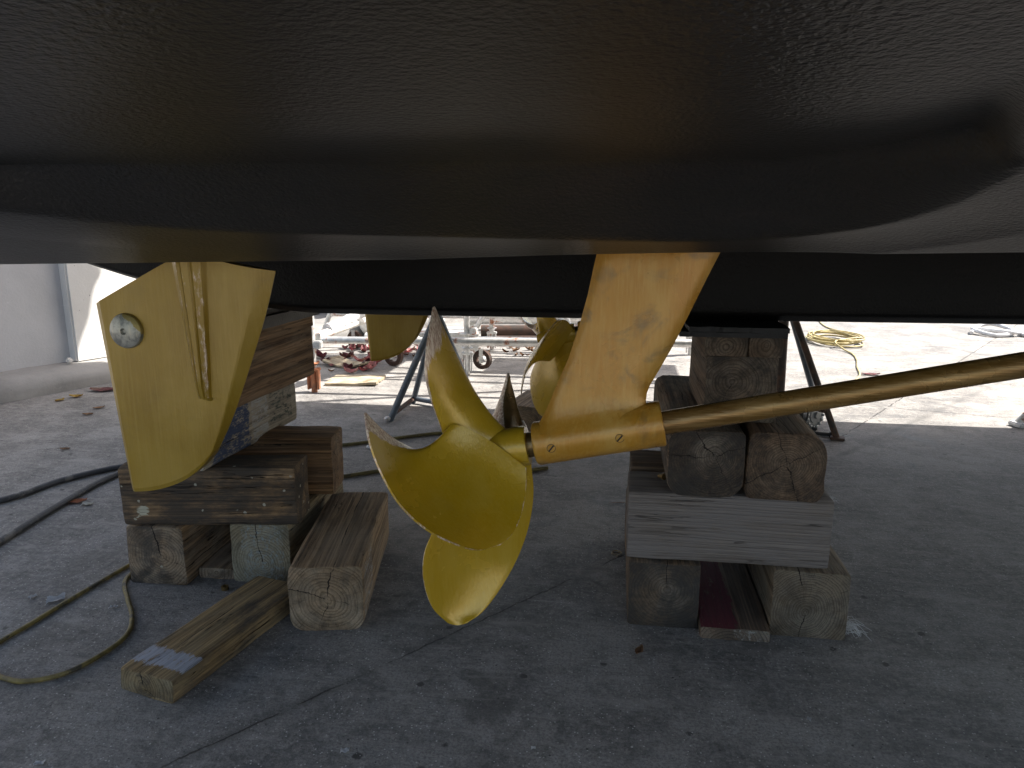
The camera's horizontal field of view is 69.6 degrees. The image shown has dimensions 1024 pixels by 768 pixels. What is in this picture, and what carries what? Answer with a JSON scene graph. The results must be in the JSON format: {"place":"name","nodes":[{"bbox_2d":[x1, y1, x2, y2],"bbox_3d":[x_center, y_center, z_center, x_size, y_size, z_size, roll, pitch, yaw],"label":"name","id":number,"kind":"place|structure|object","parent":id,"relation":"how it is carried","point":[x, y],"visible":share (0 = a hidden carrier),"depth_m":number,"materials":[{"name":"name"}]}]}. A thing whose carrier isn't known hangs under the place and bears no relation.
{"place":"outdoors","nodes":[
{"label":"outdoors","id":0,"kind":"place"},
{"bbox_2d":[221,584,228,590],"bbox_3d":[-0.883,0.626,2.263,0.024,0.013,0.024,2,12,8],"label":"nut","id":1,"kind":"object","parent":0,"point":[224,587],"visible":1,"depth_m":2.26,"materials":[{"name":"brown metal"}]},
{"bbox_2d":[0,313,1023,767],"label":"ground","id":2,"kind":"structure","parent":0,"point":[924,669],"depth_m":2.01,"materials":[{"name":"concrete"}]},
{"bbox_2d":[33,759,45,765],"bbox_3d":[-0.984,0.787,1.533,0.021,0.006,0.015,-2,12,-9],"label":"paper scrap","id":3,"kind":"object","parent":2,"relation":"on","point":[38,762],"visible":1,"depth_m":1.53,"materials":[{"name":"white paper"}]},
{"bbox_2d":[46,592,64,603],"bbox_3d":[-1.363,0.640,2.199,0.049,0.012,0.036,-6,14,-25],"label":"paper scrap","id":4,"kind":"object","parent":2,"relation":"on","point":[55,598],"visible":1,"depth_m":2.20,"materials":[{"name":"white paper"}]},
{"bbox_2d":[0,472,117,544],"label":"black hose","id":5,"kind":"object","parent":2,"relation":"on","point":[22,527],"visible":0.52,"depth_m":2.87,"materials":[{"name":"rubber"}]},
{"bbox_2d":[0,463,123,503],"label":"black hose","id":6,"kind":"object","parent":2,"relation":"on","point":[29,491],"visible":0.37,"depth_m":3.17,"materials":[{"name":"rubber"}]},
{"bbox_2d":[0,563,133,683],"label":"yellow hose","id":7,"kind":"object","parent":2,"relation":"on","point":[116,644],"visible":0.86,"depth_m":2.01,"materials":[{"name":"rubber"}]},
{"bbox_2d":[69,394,82,396],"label":"yellow leaf","id":8,"kind":"object","parent":2,"relation":"on","point":[75,395],"visible":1,"depth_m":4.78,"materials":[{"name":"yellow plant"}]},
{"bbox_2d":[71,498,86,502],"bbox_3d":[-1.757,0.471,2.974,0.057,0.009,0.055,4,13,16],"label":"orange leaf","id":9,"kind":"object","parent":2,"relation":"on","point":[78,500],"visible":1,"depth_m":2.98,"materials":[{"name":"orange plant"}]},
{"bbox_2d":[89,387,112,390],"bbox_3d":[-2.752,0.034,4.965,0.185,0.019,0.116,-5,13,-23],"label":"crimson leaf","id":10,"kind":"object","parent":2,"relation":"on","point":[101,388],"visible":0.81,"depth_m":4.98,"materials":[{"name":"red plant"}]},
{"bbox_2d":[126,524,230,584],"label":"timber block","id":11,"kind":"object","parent":2,"relation":"on","point":[170,554],"depth_m":2.29,"materials":[{"name":"brown wood"}]},
{"bbox_2d":[121,576,289,703],"bbox_3d":[-0.780,0.664,1.973,0.171,0.062,0.507,5,13,20],"label":"loose board","id":12,"kind":"object","parent":2,"relation":"on","point":[175,666],"visible":0.91,"depth_m":1.88,"materials":[{"name":"brown wood"}]},
{"bbox_2d":[199,540,233,578],"bbox_3d":[-0.912,0.550,2.566,0.119,0.036,0.483,1,12,6],"label":"plank","id":13,"kind":"object","parent":2,"relation":"on","point":[218,565],"visible":0.35,"depth_m":2.34,"materials":[{"name":"brown wood"}]},
{"bbox_2d":[0,263,454,403],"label":"concrete wall","id":14,"kind":"structure","parent":2,"relation":"on","point":[49,321],"depth_m":5.12,"materials":[{"name":"white concrete"}]},
{"bbox_2d":[65,357,72,363],"bbox_3d":[-3.135,-0.166,5.212,0.035,0.040,0.050,7,14,30],"label":"stone","id":15,"kind":"object","parent":14,"relation":"on","point":[68,360],"visible":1,"depth_m":5.21,"materials":[{"name":"stone"}]},
{"bbox_2d":[230,481,343,581],"bbox_3d":[-0.753,0.476,2.532,0.195,0.199,0.504,1,12,6],"label":"timber block","id":16,"kind":"object","parent":2,"relation":"on","point":[269,550],"depth_m":2.29,"materials":[{"name":"grey wood"}]},
{"bbox_2d":[118,454,309,524],"bbox_3d":[-0.921,0.328,2.304,0.534,0.192,0.148,0,12,0],"label":"timber block","id":17,"kind":"object","parent":16,"relation":"on","point":[253,489],"depth_m":2.24,"materials":[{"name":"brown wood"}]},
{"bbox_2d":[200,383,296,470],"bbox_3d":[-0.954,0.109,2.466,0.204,0.175,0.605,2,12,10],"label":"timber block","id":18,"kind":"object","parent":17,"relation":"on","point":[253,421],"depth_m":2.46,"materials":[{"name":"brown wood"}]},
{"bbox_2d":[237,326,313,407],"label":"timber block","id":19,"kind":"object","parent":18,"relation":"on","point":[281,361],"depth_m":2.46,"materials":[{"name":"brown wood"}]},
{"bbox_2d":[258,316,312,341],"bbox_3d":[-0.879,-0.175,2.414,0.218,0.041,0.584,2,12,10],"label":"plank","id":20,"kind":"object","parent":19,"relation":"on","point":[276,331],"visible":0.11,"depth_m":2.47,"materials":[{"name":"brown wood"}]},
{"bbox_2d":[262,308,319,329],"bbox_3d":[-0.870,-0.225,2.407,0.272,0.058,0.607,2,12,10],"label":"rubber pad","id":21,"kind":"object","parent":20,"relation":"on","point":[275,317],"visible":0.12,"depth_m":2.39,"materials":[{"name":"black rubber"}]},
{"bbox_2d":[233,426,343,493],"bbox_3d":[-0.887,0.262,2.563,0.564,0.207,0.168,0,12,0],"label":"timber block","id":22,"kind":"object","parent":16,"relation":"on","point":[320,447],"depth_m":2.49,"materials":[{"name":"brown wood"}]},
{"bbox_2d":[287,492,388,630],"bbox_3d":[-0.521,0.528,2.302,0.208,0.193,0.585,0,12,-2],"label":"loose timber","id":23,"kind":"object","parent":2,"relation":"on","point":[333,570],"visible":1,"depth_m":2.05,"materials":[{"name":"brown wood"}]},
{"bbox_2d":[340,747,349,752],"bbox_3d":[-0.356,0.780,1.568,0.020,0.006,0.014,-1,12,-3],"label":"paper scrap","id":24,"kind":"object","parent":2,"relation":"on","point":[345,750],"visible":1,"depth_m":1.57,"materials":[{"name":"white paper"}]},
{"bbox_2d":[342,363,352,368],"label":"crimson leaf","id":25,"kind":"object","parent":2,"relation":"on","point":[346,365],"visible":0.78,"depth_m":5.63,"materials":[{"name":"red plant"}]},
{"bbox_2d":[322,355,373,367],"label":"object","id":26,"kind":"object","parent":2,"relation":"on","point":[338,361],"visible":0.83,"depth_m":5.85,"materials":[{"name":"beige"}]},
{"bbox_2d":[344,367,357,372],"bbox_3d":[-1.209,-0.104,5.541,0.109,0.045,0.070,-1,25,3],"label":"pink leaf","id":27,"kind":"object","parent":2,"relation":"on","point":[349,370],"visible":1,"depth_m":5.55,"materials":[{"name":"pink plant"}]},
{"bbox_2d":[348,344,355,349],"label":"crimson leaf","id":28,"kind":"object","parent":2,"relation":"on","point":[352,347],"visible":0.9,"depth_m":6.55,"materials":[{"name":"red plant"}]},
{"bbox_2d":[325,374,385,385],"bbox_3d":[-1.110,-0.032,5.246,0.378,0.029,0.300,1,12,2],"label":"bleached board","id":29,"kind":"object","parent":2,"relation":"on","point":[346,380],"visible":1,"depth_m":5.19,"materials":[{"name":"beige wood"}]},
{"bbox_2d":[354,355,364,361],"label":"pink leaf","id":30,"kind":"object","parent":2,"relation":"on","point":[358,359],"visible":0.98,"depth_m":5.96,"materials":[{"name":"plant"}]},
{"bbox_2d":[361,345,367,351],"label":"crimson leaf","id":31,"kind":"object","parent":2,"relation":"on","point":[364,348],"visible":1,"depth_m":6.49,"materials":[{"name":"red plant"}]},
{"bbox_2d":[359,363,370,370],"bbox_3d":[-1.121,-0.124,5.620,0.106,0.044,0.067,-19,27,-38],"label":"pink leaf","id":32,"kind":"object","parent":2,"relation":"on","point":[363,368],"visible":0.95,"depth_m":5.63,"materials":[{"name":"pink plant"}]},
{"bbox_2d":[366,361,376,368],"bbox_3d":[-1.082,-0.144,5.658,0.090,0.059,0.142,-3,18,5],"label":"pink leaf","id":33,"kind":"object","parent":2,"relation":"on","point":[374,364],"visible":0.93,"depth_m":5.68,"materials":[{"name":"pink plant"}]},
{"bbox_2d":[342,431,441,446],"bbox_3d":[-0.573,0.282,3.833,1.914,0.018,0.115,-3,13,-14],"label":"olive hose","id":34,"kind":"object","parent":2,"relation":"on","point":[396,438],"visible":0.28,"depth_m":3.85,"materials":[{"name":"rubber"}]},
{"bbox_2d":[360,318,444,333],"bbox_3d":[-1.093,-0.629,7.317,0.850,0.308,0.308,0,12,1],"label":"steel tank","id":35,"kind":"object","parent":2,"relation":"on","point":[363,327],"visible":0.09,"depth_m":7.20,"materials":[{"name":"metal"}]},
{"bbox_2d":[384,316,469,421],"bbox_3d":[-0.433,-0.344,4.264,0.527,1.079,0.505,2,12,8],"label":"boat stand","id":36,"kind":"object","parent":2,"relation":"on","point":[397,407],"visible":0.51,"depth_m":4.17,"materials":[{"name":"blue paint"}]},
{"bbox_2d":[344,466,547,477],"bbox_3d":[-0.475,0.400,3.291,1.285,0.018,0.166,-2,12,-11],"label":"olive hose","id":37,"kind":"object","parent":2,"relation":"on","point":[534,469],"visible":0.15,"depth_m":3.30,"materials":[{"name":"rubber"}]},
{"bbox_2d":[418,327,478,358],"bbox_3d":[-0.536,-0.347,6.255,0.500,0.220,0.371,-1,12,-3],"label":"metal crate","id":38,"kind":"object","parent":2,"relation":"on","point":[454,331],"visible":0.16,"depth_m":6.10,"materials":[{"name":"metal"}]},
{"bbox_2d":[307,313,691,392],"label":"scaffold tower","id":39,"kind":"structure","parent":2,"relation":"on","point":[326,336],"depth_m":5.21,"materials":[{"name":"metal"}]},
{"bbox_2d":[323,314,364,330],"bbox_3d":[-1.090,-0.534,5.298,0.081,0.274,0.713,7,14,28],"label":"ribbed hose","id":40,"kind":"object","parent":39,"relation":"hanging from","point":[345,320],"visible":0.48,"depth_m":5.11,"materials":[{"name":"white plastic"}]},
{"bbox_2d":[481,325,577,335],"bbox_3d":[0.197,-0.529,7.327,1.011,0.116,0.116,0,12,0],"label":"rusty pipe","id":41,"kind":"object","parent":39,"relation":"on","point":[513,330],"visible":0.51,"depth_m":7.28,"materials":[{"name":"metal"}]},
{"bbox_2d":[470,319,577,324],"bbox_3d":[0.463,-0.681,7.746,1.903,0.120,0.120,1,12,5],"label":"steel pipe","id":42,"kind":"object","parent":2,"relation":"on","point":[505,321],"depth_m":7.75,"materials":[{"name":"brown metal"}]},
{"bbox_2d":[516,390,541,431],"bbox_3d":[0.124,0.171,3.944,0.223,0.192,0.363,4,13,19],"label":"loose timber","id":43,"kind":"object","parent":2,"relation":"on","point":[529,414],"visible":0.11,"depth_m":3.77,"materials":[{"name":"brown wood"}]},
{"bbox_2d":[635,644,642,653],"bbox_3d":[0.333,0.697,1.928,0.022,0.013,0.045,7,14,29],"label":"curled leaf","id":44,"kind":"object","parent":2,"relation":"on","point":[639,649],"visible":1,"depth_m":1.94,"materials":[{"name":"brown plant"}]},
{"bbox_2d":[625,488,700,627],"bbox_3d":[0.460,0.522,2.325,0.196,0.196,0.604,2,12,8],"label":"timber block","id":45,"kind":"object","parent":2,"relation":"on","point":[663,592],"depth_m":2.03,"materials":[{"name":"brown wood"}]},
{"bbox_2d":[697,561,769,641],"bbox_3d":[0.646,0.612,2.286,0.189,0.035,0.622,2,12,8],"label":"plank","id":46,"kind":"object","parent":2,"relation":"on","point":[730,607],"visible":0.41,"depth_m":2.10,"materials":[{"name":"brown wood"}]},
{"bbox_2d":[745,545,850,639],"bbox_3d":[0.846,0.535,2.261,0.201,0.197,0.583,2,12,9],"label":"timber block","id":47,"kind":"object","parent":2,"relation":"on","point":[804,602],"depth_m":1.98,"materials":[{"name":"brown wood"}]},
{"bbox_2d":[629,450,664,471],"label":"timber block","id":48,"kind":"object","parent":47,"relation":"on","point":[647,460],"depth_m":2.25,"materials":[{"name":"brown wood"}]},
{"bbox_2d":[626,471,833,568],"bbox_3d":[0.594,0.376,2.071,0.535,0.195,0.187,2,12,8],"label":"timber block","id":49,"kind":"object","parent":47,"relation":"on","point":[663,521],"depth_m":1.98,"materials":[{"name":"grey wood"}]},
{"bbox_2d":[658,473,665,479],"bbox_3d":[0.424,0.261,2.084,0.019,0.019,0.023,-8,4,-31],"label":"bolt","id":50,"kind":"object","parent":49,"relation":"on","point":[662,476],"visible":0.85,"depth_m":2.07,"materials":[{"name":"brown metal"}]},
{"bbox_2d":[653,375,745,496],"bbox_3d":[0.556,0.135,2.275,0.201,0.184,0.724,2,12,8],"label":"timber log","id":51,"kind":"object","parent":49,"relation":"on","point":[708,462],"visible":0.64,"depth_m":1.93,"materials":[{"name":"brown wood"}]},
{"bbox_2d":[689,337,778,422],"bbox_3d":[0.640,-0.029,2.169,0.190,0.183,0.424,2,12,8],"label":"timber block","id":52,"kind":"object","parent":51,"relation":"on","point":[712,379],"depth_m":1.96,"materials":[{"name":"brown wood"}]},
{"bbox_2d":[694,337,748,355],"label":"short block","id":53,"kind":"object","parent":52,"relation":"on","point":[714,346],"depth_m":1.94,"materials":[{"name":"brown wood"}]},
{"bbox_2d":[747,338,783,357],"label":"short block","id":54,"kind":"object","parent":52,"relation":"on","point":[765,347],"depth_m":1.92,"materials":[{"name":"brown wood"}]},
{"bbox_2d":[679,320,789,338],"bbox_3d":[0.612,-0.188,2.154,0.282,0.028,0.527,2,12,8],"label":"rubber pad","id":55,"kind":"object","parent":54,"relation":"on","point":[737,329],"visible":0.45,"depth_m":1.91,"materials":[{"name":"black rubber"}]},
{"bbox_2d":[0,0,1023,624],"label":"boat","id":56,"kind":"object","parent":55,"relation":"on","point":[634,184],"visible":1,"depth_m":0.95,"materials":[{"name":"paint"}]},
{"bbox_2d":[738,414,827,502],"bbox_3d":[0.736,0.180,2.066,0.202,0.190,0.347,2,12,9],"label":"timber log","id":57,"kind":"object","parent":49,"relation":"on","point":[786,457],"visible":0.73,"depth_m":1.90,"materials":[{"name":"brown wood"}]},
{"bbox_2d":[777,321,844,440],"bbox_3d":[1.478,-0.289,3.963,0.585,1.098,0.477,2,12,8],"label":"boat stand","id":58,"kind":"object","parent":2,"relation":"on","point":[810,371],"visible":0.38,"depth_m":3.83,"materials":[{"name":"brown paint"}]},
{"bbox_2d":[800,411,831,436],"bbox_3d":[1.532,0.148,4.026,0.418,0.210,0.255,4,13,16],"label":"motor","id":59,"kind":"object","parent":2,"relation":"on","point":[814,419],"visible":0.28,"depth_m":3.99,"materials":[{"name":"metal"}]},
{"bbox_2d":[805,322,865,378],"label":"coiled hose","id":60,"kind":"object","parent":2,"relation":"on","point":[845,336],"visible":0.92,"depth_m":6.82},
{"bbox_2d":[846,616,871,636],"bbox_3d":[0.945,0.666,2.018,0.060,0.040,0.093,-9,15,-37],"label":"fibre tuft","id":61,"kind":"object","parent":2,"relation":"on","point":[849,624],"visible":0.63,"depth_m":2.02,"materials":[{"name":"grey fabric"}]},
{"bbox_2d":[969,324,1023,336],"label":"white rope","id":62,"kind":"object","parent":2,"relation":"on","point":[982,330],"visible":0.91,"depth_m":7.40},
{"bbox_2d":[1008,412,1023,428],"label":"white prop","id":63,"kind":"object","parent":2,"relation":"on","point":[1018,422],"visible":1,"depth_m":4.08,"materials":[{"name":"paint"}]},
{"bbox_2d":[494,336,535,336],"bbox_3d":[0.352,-0.430,7.015,1.110,0.060,0.060,0,12,0],"label":"rusty pipe","id":64,"kind":"object","parent":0,"point":[515,336],"depth_m":7.00,"materials":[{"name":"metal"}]},
{"label":"crimson leaf","id":65,"kind":"object","parent":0,"visible":0},
{"bbox_2d":[316,349,322,356],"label":"crimson leaf","id":66,"kind":"object","parent":65,"relation":"on","point":[319,352],"visible":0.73,"depth_m":6.21,"materials":[{"name":"red plant"}]},
{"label":"crimson leaf","id":67,"kind":"object","parent":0,"visible":0},
{"bbox_2d":[339,352,353,357],"bbox_3d":[-1.384,-0.244,6.160,0.122,0.051,0.070,-3,8,-30],"label":"crimson leaf","id":68,"kind":"object","parent":67,"relation":"on","point":[343,355],"visible":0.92,"depth_m":6.14,"materials":[{"name":"red plant"}]}
]}

